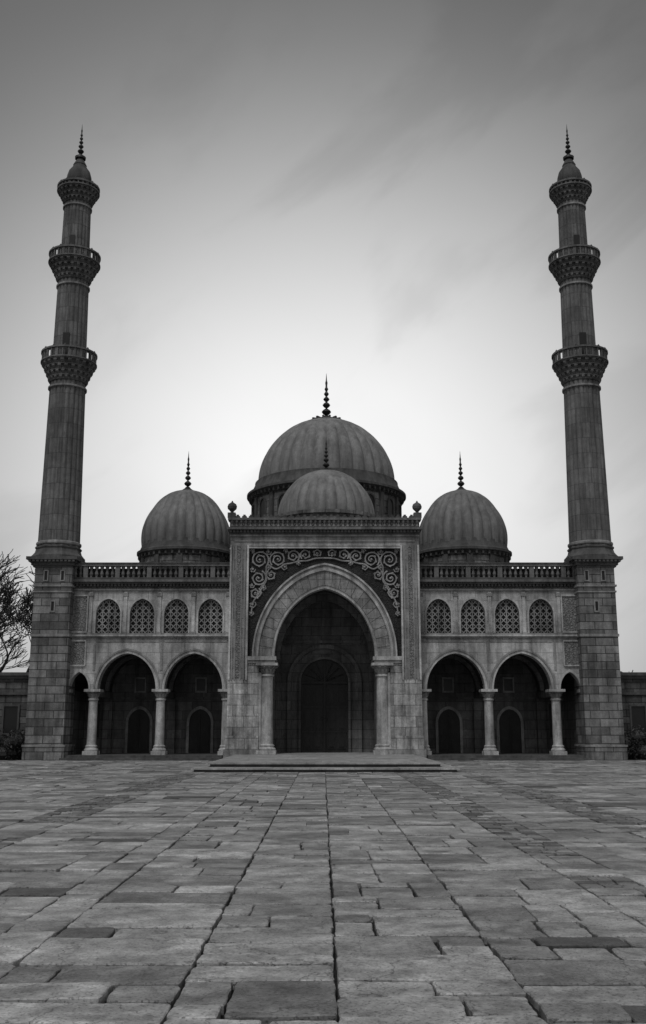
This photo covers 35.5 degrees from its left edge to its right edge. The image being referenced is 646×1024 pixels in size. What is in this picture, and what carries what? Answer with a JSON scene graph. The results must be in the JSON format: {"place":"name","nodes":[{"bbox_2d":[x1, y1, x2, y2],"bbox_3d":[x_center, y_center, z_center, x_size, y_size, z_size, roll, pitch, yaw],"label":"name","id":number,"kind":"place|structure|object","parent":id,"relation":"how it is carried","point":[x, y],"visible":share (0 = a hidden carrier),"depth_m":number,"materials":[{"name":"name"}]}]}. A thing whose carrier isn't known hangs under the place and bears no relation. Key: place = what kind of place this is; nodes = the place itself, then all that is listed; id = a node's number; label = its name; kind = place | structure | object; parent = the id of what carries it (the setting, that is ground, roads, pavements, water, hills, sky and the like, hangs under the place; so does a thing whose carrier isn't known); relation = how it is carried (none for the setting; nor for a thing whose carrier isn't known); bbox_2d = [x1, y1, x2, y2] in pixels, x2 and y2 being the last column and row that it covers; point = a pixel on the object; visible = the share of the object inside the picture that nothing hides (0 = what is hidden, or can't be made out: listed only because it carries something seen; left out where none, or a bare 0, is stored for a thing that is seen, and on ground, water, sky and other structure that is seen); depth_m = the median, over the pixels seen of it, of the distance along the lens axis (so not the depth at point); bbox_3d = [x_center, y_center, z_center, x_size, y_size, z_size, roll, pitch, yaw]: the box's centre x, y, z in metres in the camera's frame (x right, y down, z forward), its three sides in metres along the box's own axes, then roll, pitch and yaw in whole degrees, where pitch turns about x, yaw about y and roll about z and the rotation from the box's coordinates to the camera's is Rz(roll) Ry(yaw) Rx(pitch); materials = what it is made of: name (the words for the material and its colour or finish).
{"place":"outdoors","nodes":[
{"label":"outdoors","id":0,"kind":"place"},
{"bbox_2d":[0,760,645,1023],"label":"paved courtyard","id":1,"kind":"structure","parent":0,"point":[122,882],"depth_m":8.10,"materials":[{"name":"stone"}]},
{"bbox_2d":[21,129,100,760],"bbox_3d":[-11.730,-4.138,46.089,2.540,30.200,2.540,0,-12,0],"label":"minaret","id":2,"kind":"object","parent":1,"relation":"on","point":[69,367],"visible":1,"depth_m":44.83,"materials":[{"name":"stone"}]},
{"bbox_2d":[44,235,74,610],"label":"slit windows","id":3,"kind":"structure","parent":2,"relation":"in","point":[66,335],"depth_m":46.09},
{"bbox_2d":[59,374,589,760],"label":"mosque","id":4,"kind":"structure","parent":1,"relation":"on","point":[326,597],"depth_m":44.26,"materials":[{"name":"stone"}]},
{"bbox_2d":[167,494,481,568],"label":"drum windows","id":5,"kind":"structure","parent":4,"relation":"in","point":[390,505],"depth_m":52.92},
{"bbox_2d":[127,659,521,752],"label":"doors","id":6,"kind":"structure","parent":4,"relation":"in","point":[324,682],"depth_m":45.99,"materials":[{"name":"black wood"}]},
{"bbox_2d":[548,124,627,759],"bbox_3d":[11.870,-4.138,46.089,2.540,30.200,2.540,0,-12,0],"label":"minaret","id":7,"kind":"object","parent":1,"relation":"on","point":[579,367],"visible":1,"depth_m":44.83,"materials":[{"name":"stone"}]},
{"bbox_2d":[574,235,604,610],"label":"slit windows","id":8,"kind":"structure","parent":7,"relation":"in","point":[582,335],"depth_m":46.09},
{"bbox_2d":[0,0,645,671],"label":"sky","id":9,"kind":"structure","parent":0,"point":[294,193],"materials":[{"name":"grey"}]},
{"bbox_2d":[175,779,541,1022],"bbox_3d":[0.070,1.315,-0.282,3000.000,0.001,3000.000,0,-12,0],"label":"ground","id":10,"kind":"structure","parent":0,"point":[335,977],"depth_m":6.43,"materials":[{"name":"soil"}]},
{"bbox_2d":[0,729,24,759],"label":"hedge","id":11,"kind":"object","parent":10,"relation":"on","point":[14,743],"visible":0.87,"depth_m":43.01,"materials":[{"name":"black plant"}]},
{"bbox_2d":[0,679,28,759],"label":"wall masonry","id":12,"kind":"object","parent":10,"relation":"on","point":[13,685],"depth_m":44.47,"materials":[{"name":"stone"}]},
{"bbox_2d":[3,706,17,732],"bbox_3d":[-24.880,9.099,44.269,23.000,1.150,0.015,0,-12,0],"label":"window","id":13,"kind":"structure","parent":12,"relation":"attached to","point":[10,718],"depth_m":44.27,"materials":[{"name":"black glass"}]},
{"bbox_2d":[0,672,28,734],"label":"coping","id":14,"kind":"object","parent":12,"relation":"on","point":[14,675],"visible":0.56,"depth_m":44.44,"materials":[{"name":"stone"}]},
{"bbox_2d":[0,549,32,671],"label":"bare tree","id":15,"kind":"object","parent":10,"relation":"on","point":[9,599],"visible":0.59,"depth_m":61.48,"materials":[{"name":"black plant"}]},
{"bbox_2d":[0,566,34,671],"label":"bare tree","id":16,"kind":"object","parent":10,"relation":"on","point":[28,603],"visible":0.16,"depth_m":56.01,"materials":[{"name":"black plant"}]},
{"bbox_2d":[191,754,459,772],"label":"stone steps","id":17,"kind":"structure","parent":10,"relation":"on","point":[351,763],"depth_m":31.61,"materials":[{"name":"grey stone"}]},
{"bbox_2d":[621,679,645,759],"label":"wall masonry","id":18,"kind":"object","parent":10,"relation":"on","point":[633,685],"depth_m":44.48,"materials":[{"name":"stone"}]},
{"bbox_2d":[620,672,645,734],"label":"coping","id":19,"kind":"object","parent":18,"relation":"on","point":[633,675],"visible":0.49,"depth_m":44.44,"materials":[{"name":"stone"}]},
{"bbox_2d":[631,706,645,732],"bbox_3d":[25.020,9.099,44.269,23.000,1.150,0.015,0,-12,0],"label":"window","id":20,"kind":"structure","parent":18,"relation":"attached to","point":[638,715],"depth_m":44.28,"materials":[{"name":"black glass"}]},
{"bbox_2d":[624,725,645,759],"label":"hedge","id":21,"kind":"object","parent":10,"relation":"on","point":[635,741],"visible":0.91,"depth_m":42.85,"materials":[{"name":"black plant"}]}
]}

